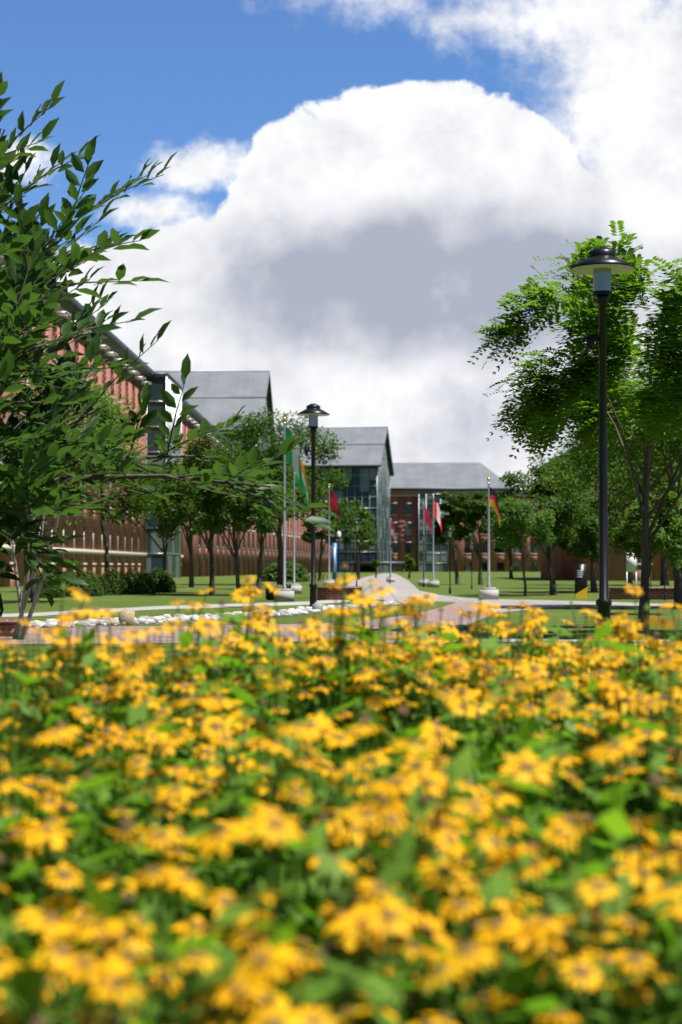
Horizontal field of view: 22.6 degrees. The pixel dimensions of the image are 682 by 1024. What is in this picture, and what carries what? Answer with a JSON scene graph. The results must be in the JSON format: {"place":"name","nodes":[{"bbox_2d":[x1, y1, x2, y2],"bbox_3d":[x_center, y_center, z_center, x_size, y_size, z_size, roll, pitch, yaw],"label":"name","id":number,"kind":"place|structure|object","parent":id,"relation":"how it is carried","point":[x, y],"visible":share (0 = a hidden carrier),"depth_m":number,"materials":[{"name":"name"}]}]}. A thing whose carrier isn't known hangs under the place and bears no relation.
{"place":"outdoors","nodes":[
{"label":"outdoors","id":0,"kind":"place"},
{"bbox_2d":[0,618,17,636],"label":"brick wall","id":1,"kind":"structure","parent":0,"point":[11,625],"depth_m":24.04,"materials":[{"name":"red brick"}]},
{"bbox_2d":[2,600,349,616],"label":"sidewalk","id":2,"kind":"structure","parent":0,"point":[175,607],"depth_m":42.21,"materials":[{"name":"concrete"}]},
{"bbox_2d":[0,602,489,643],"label":"brick path","id":3,"kind":"structure","parent":0,"point":[433,614],"depth_m":27.22,"materials":[{"name":"red brick"}]},
{"bbox_2d":[332,531,340,584],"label":"blue light column","id":4,"kind":"structure","parent":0,"point":[334,561],"depth_m":86.03,"materials":[{"name":"blue"}]},
{"bbox_2d":[0,572,681,694],"bbox_3d":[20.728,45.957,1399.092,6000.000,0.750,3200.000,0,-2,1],"label":"ground","id":5,"kind":"structure","parent":0,"point":[538,587],"depth_m":47.16,"materials":[{"name":"green plant"}]},
{"bbox_2d":[2,403,103,638],"bbox_3d":[-4.119,0.098,23.157,1.517,3.307,2.092,1,-2,-34],"label":"tree","id":6,"kind":"object","parent":5,"relation":"on","point":[22,601],"visible":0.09,"depth_m":23.10,"materials":[{"name":"green plant"}]},
{"bbox_2d":[0,369,139,602],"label":"tree","id":7,"kind":"object","parent":5,"relation":"on","point":[106,417],"visible":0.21,"depth_m":47.30,"materials":[{"name":"green plant"}]},
{"bbox_2d":[59,380,146,574],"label":"tree","id":8,"kind":"object","parent":5,"relation":"on","point":[106,562],"visible":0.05,"depth_m":66.75,"materials":[{"name":"green plant"}]},
{"bbox_2d":[0,232,231,586],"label":"building","id":9,"kind":"structure","parent":5,"relation":"on","point":[131,545],"depth_m":118.83,"materials":[{"name":"red brick"}]},
{"bbox_2d":[87,448,223,591],"bbox_3d":[-6.715,0.323,64.672,5.602,5.602,5.281,2,-2,-41],"label":"tree","id":10,"kind":"object","parent":5,"relation":"on","point":[123,501],"visible":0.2,"depth_m":64.38,"materials":[{"name":"green plant"}]},
{"bbox_2d":[0,71,339,616],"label":"tree","id":11,"kind":"object","parent":5,"relation":"on","point":[34,258],"visible":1,"depth_m":15.71,"materials":[{"name":"green plant"}]},
{"bbox_2d":[29,561,310,597],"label":"shrubs","id":12,"kind":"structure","parent":5,"relation":"on","point":[118,583],"depth_m":60.05,"materials":[{"name":"green plant"}]},
{"bbox_2d":[152,500,229,586],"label":"tree","id":13,"kind":"object","parent":5,"relation":"on","point":[193,530],"visible":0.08,"depth_m":80.74,"materials":[{"name":"green plant"}]},
{"bbox_2d":[128,431,292,594],"bbox_3d":[-4.735,0.010,60.255,6.192,5.945,5.163,0,-2,1],"label":"tree","id":14,"kind":"object","parent":5,"relation":"on","point":[195,447],"visible":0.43,"depth_m":59.94,"materials":[{"name":"green plant"}]},
{"bbox_2d":[154,371,275,462],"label":"gabled wing","id":15,"kind":"structure","parent":5,"relation":"on","point":[217,396],"depth_m":228.97,"materials":[{"name":"grey metal"}]},
{"bbox_2d":[173,454,288,595],"bbox_3d":[-3.692,0.465,58.408,3.921,4.922,3.741,0,-2,1],"label":"tree","id":16,"kind":"object","parent":5,"relation":"on","point":[240,514],"visible":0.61,"depth_m":57.75,"materials":[{"name":"green plant"}]},
{"bbox_2d":[81,605,389,626],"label":"rocks","id":17,"kind":"object","parent":5,"relation":"on","point":[216,620],"visible":0.15,"depth_m":30.73,"materials":[{"name":"grey stone"}]},
{"bbox_2d":[25,599,415,628],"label":"river rocks","id":18,"kind":"object","parent":17,"relation":"on","point":[316,607],"visible":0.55,"depth_m":30.24,"materials":[{"name":"white stone"}]},
{"bbox_2d":[235,465,296,588],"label":"tree","id":19,"kind":"object","parent":5,"relation":"on","point":[273,476],"visible":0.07,"depth_m":74.08,"materials":[{"name":"green plant"}]},
{"bbox_2d":[180,407,375,584],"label":"tree","id":20,"kind":"object","parent":5,"relation":"on","point":[263,428],"visible":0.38,"depth_m":92.18,"materials":[{"name":"green plant"}]},
{"bbox_2d":[266,584,290,599],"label":"trash bins","id":21,"kind":"object","parent":5,"relation":"on","point":[269,595],"visible":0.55,"depth_m":50.22,"materials":[{"name":"black metal"}]},
{"bbox_2d":[274,417,302,601],"bbox_3d":[-1.484,-0.083,48.607,0.791,5.261,0.540,0,-2,1],"label":"flag pole","id":22,"kind":"object","parent":5,"relation":"on","point":[292,458],"visible":0.88,"depth_m":48.53,"materials":[{"name":"silver metal"}]},
{"bbox_2d":[182,427,404,576],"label":"gabled wing","id":23,"kind":"structure","parent":5,"relation":"on","point":[365,462],"depth_m":280.31,"materials":[{"name":"red brick"}]},
{"bbox_2d":[291,460,307,593],"bbox_3d":[-1.592,0.324,62.149,0.777,5.312,0.540,0,-2,1],"label":"flag pole","id":24,"kind":"object","parent":5,"relation":"on","point":[296,588],"visible":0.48,"depth_m":62.13,"materials":[{"name":"silver metal"}]},
{"bbox_2d":[297,403,329,606],"bbox_3d":[-0.670,-0.154,41.138,0.808,4.929,0.808,0,-2,1],"label":"lamp","id":25,"kind":"object","parent":5,"relation":"on","point":[313,411],"visible":0.92,"depth_m":41.09,"materials":[{"name":"black metal"}]},
{"bbox_2d":[300,510,342,580],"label":"tree","id":26,"kind":"object","parent":5,"relation":"on","point":[321,535],"visible":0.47,"depth_m":116.13,"materials":[{"name":"green plant"}]},
{"bbox_2d":[324,484,338,585],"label":"flag pole","id":27,"kind":"object","parent":5,"relation":"on","point":[333,504],"visible":0.96,"depth_m":83.45,"materials":[{"name":"silver metal"}]},
{"bbox_2d":[317,586,362,599],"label":"brick wall","id":28,"kind":"structure","parent":5,"relation":"on","point":[324,593],"depth_m":50.35,"materials":[{"name":"red brick"}]},
{"bbox_2d":[0,562,681,1023],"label":"flower bed","id":29,"kind":"object","parent":5,"relation":"on","point":[250,826],"visible":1,"depth_m":4.57,"materials":[{"name":"yellow plant"}]},
{"bbox_2d":[341,500,376,579],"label":"tree","id":30,"kind":"object","parent":5,"relation":"on","point":[363,543],"visible":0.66,"depth_m":126.67,"materials":[{"name":"green plant"}]},
{"bbox_2d":[372,560,380,577],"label":"tree","id":31,"kind":"object","parent":5,"relation":"on","point":[375,563],"visible":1,"depth_m":148.23,"materials":[{"name":"green plant"}]},
{"bbox_2d":[404,555,415,577],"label":"tree","id":32,"kind":"object","parent":5,"relation":"on","point":[410,564],"visible":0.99,"depth_m":140.21,"materials":[{"name":"green plant"}]},
{"bbox_2d":[422,534,424,586],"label":"lamp","id":33,"kind":"object","parent":5,"relation":"on","point":[423,537],"visible":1,"depth_m":80.89,"materials":[{"name":"black metal"}]},
{"bbox_2d":[418,502,431,585],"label":"flag pole","id":34,"kind":"object","parent":5,"relation":"on","point":[426,517],"visible":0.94,"depth_m":86.18,"materials":[{"name":"silver metal"}]},
{"bbox_2d":[427,495,441,586],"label":"flag pole","id":35,"kind":"object","parent":5,"relation":"on","point":[433,582],"visible":1,"depth_m":80.94,"materials":[{"name":"silver metal"}]},
{"bbox_2d":[447,528,451,593],"bbox_3d":[3.967,1.780,62.105,0.201,2.399,0.202,0,-2,1],"label":"lamp","id":36,"kind":"object","parent":5,"relation":"on","point":[449,530],"visible":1,"depth_m":62.08,"materials":[{"name":"black metal"}]},
{"bbox_2d":[430,491,473,583],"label":"tree","id":37,"kind":"object","parent":5,"relation":"on","point":[446,521],"visible":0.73,"depth_m":95.29,"materials":[{"name":"green plant"}]},
{"bbox_2d":[390,463,540,571],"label":"building","id":38,"kind":"structure","parent":5,"relation":"on","point":[414,487],"depth_m":311.80,"materials":[{"name":"brick"}]},
{"bbox_2d":[470,543,472,588],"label":"lamp","id":39,"kind":"object","parent":5,"relation":"on","point":[471,545],"visible":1,"depth_m":74.15,"materials":[{"name":"black metal"}]},
{"bbox_2d":[451,491,501,584],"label":"tree","id":40,"kind":"object","parent":5,"relation":"on","point":[470,517],"visible":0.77,"depth_m":92.02,"materials":[{"name":"green plant"}]},
{"bbox_2d":[494,530,525,578],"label":"tree","id":41,"kind":"object","parent":5,"relation":"on","point":[497,550],"visible":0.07,"depth_m":133.51,"materials":[{"name":"green plant"}]},
{"bbox_2d":[347,573,672,611],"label":"walkway","id":42,"kind":"structure","parent":5,"relation":"on","point":[404,588],"depth_m":52.81,"materials":[{"name":"grey concrete"}]},
{"bbox_2d":[354,522,358,585],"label":"lamp","id":43,"kind":"object","parent":42,"relation":"on","point":[356,524],"visible":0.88,"depth_m":68.45,"materials":[{"name":"black metal"}]},
{"bbox_2d":[386,518,395,581],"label":"flag pole","id":44,"kind":"object","parent":42,"relation":"on","point":[392,532],"visible":0.99,"depth_m":106.77,"materials":[{"name":"silver metal"}]},
{"bbox_2d":[479,478,499,599],"bbox_3d":[4.487,0.798,51.382,0.605,3.678,0.540,0,-2,1],"label":"flag pole","id":45,"kind":"object","parent":42,"relation":"on","point":[488,593],"visible":0.99,"depth_m":51.33,"materials":[{"name":"silver metal"}]},
{"bbox_2d":[481,496,556,595],"bbox_3d":[5.907,1.158,56.770,2.536,3.417,2.260,0,-2,1],"label":"young tree","id":46,"kind":"object","parent":5,"relation":"on","point":[512,512],"visible":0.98,"depth_m":56.43,"materials":[{"name":"green plant"}]},
{"bbox_2d":[491,454,596,594],"bbox_3d":[7.059,0.428,59.428,3.686,5.045,3.596,0,-2,1],"label":"tree","id":47,"kind":"object","parent":5,"relation":"on","point":[543,496],"visible":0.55,"depth_m":58.96,"materials":[{"name":"green plant"}]},
{"bbox_2d":[466,220,681,633],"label":"locust tree","id":48,"kind":"object","parent":5,"relation":"on","point":[577,390],"visible":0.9,"depth_m":24.75,"materials":[{"name":"green plant"}]},
{"bbox_2d":[545,494,612,563],"bbox_3d":[8.890,1.160,63.660,2.839,3.856,2.638,0,-2,1],"label":"tree","id":49,"kind":"object","parent":5,"relation":"on","point":[588,535],"visible":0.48,"depth_m":63.13,"materials":[{"name":"green plant"}]},
{"bbox_2d":[575,564,586,597],"bbox_3d":[7.514,2.170,53.392,0.381,1.064,0.124,0,-2,1],"label":"sign","id":50,"kind":"object","parent":5,"relation":"on","point":[580,580],"visible":1,"depth_m":53.34,"materials":[{"name":"black metal"}]},
{"bbox_2d":[529,438,655,592],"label":"tree","id":51,"kind":"object","parent":5,"relation":"on","point":[562,460],"visible":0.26,"depth_m":65.10,"materials":[{"name":"green plant"}]},
{"bbox_2d":[569,247,634,642],"bbox_3d":[3.294,-0.827,21.431,0.823,5.019,0.823,0,-2,1],"label":"lamp","id":52,"kind":"object","parent":5,"relation":"on","point":[601,265],"visible":0.88,"depth_m":21.39,"materials":[{"name":"black metal"}]},
{"bbox_2d":[537,445,681,580],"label":"brick building","id":53,"kind":"structure","parent":5,"relation":"on","point":[563,564],"depth_m":117.71,"materials":[{"name":"red brick"}]},
{"bbox_2d":[544,325,681,607],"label":"tree","id":54,"kind":"object","parent":5,"relation":"on","point":[633,450],"visible":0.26,"depth_m":40.61,"materials":[{"name":"green plant"}]},
{"bbox_2d":[546,427,681,586],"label":"tree","id":55,"kind":"object","parent":5,"relation":"on","point":[628,574],"visible":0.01,"depth_m":76.16,"materials":[{"name":"green plant"}]},
{"bbox_2d":[626,553,636,586],"bbox_3d":[10.105,2.155,59.331,0.357,1.472,0.100,0,-2,1],"label":"sign","id":56,"kind":"object","parent":5,"relation":"on","point":[631,564],"visible":0.64,"depth_m":59.29,"materials":[{"name":"white metal"}]},
{"bbox_2d":[582,404,681,577],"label":"tree","id":57,"kind":"object","parent":5,"relation":"on","point":[662,487],"visible":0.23,"depth_m":66.24,"materials":[{"name":"green plant"}]},
{"bbox_2d":[592,383,679,585],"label":"tree","id":58,"kind":"object","parent":5,"relation":"on","point":[662,574],"visible":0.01,"depth_m":88.84,"materials":[{"name":"green plant"}]},
{"bbox_2d":[608,587,673,599],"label":"brick wall","id":59,"kind":"structure","parent":5,"relation":"on","point":[621,593],"depth_m":51.31,"materials":[{"name":"brown brick"}]},
{"bbox_2d":[608,491,681,610],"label":"tree","id":60,"kind":"object","parent":5,"relation":"on","point":[632,525],"visible":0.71,"depth_m":35.50,"materials":[{"name":"green plant"}]},
{"bbox_2d":[663,550,665,599],"bbox_3d":[9.562,1.774,50.382,0.140,1.663,0.140,0,-2,1],"label":"lamp","id":61,"kind":"object","parent":5,"relation":"on","point":[664,580],"visible":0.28,"depth_m":50.36,"materials":[{"name":"black metal"}]},
{"bbox_2d":[0,0,681,487],"label":"sky","id":62,"kind":"structure","parent":0,"point":[351,190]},
{"bbox_2d":[364,639,668,642],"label":"thin path","id":63,"kind":"structure","parent":0,"point":[513,640],"depth_m":22.86,"materials":[{"name":"concrete"}]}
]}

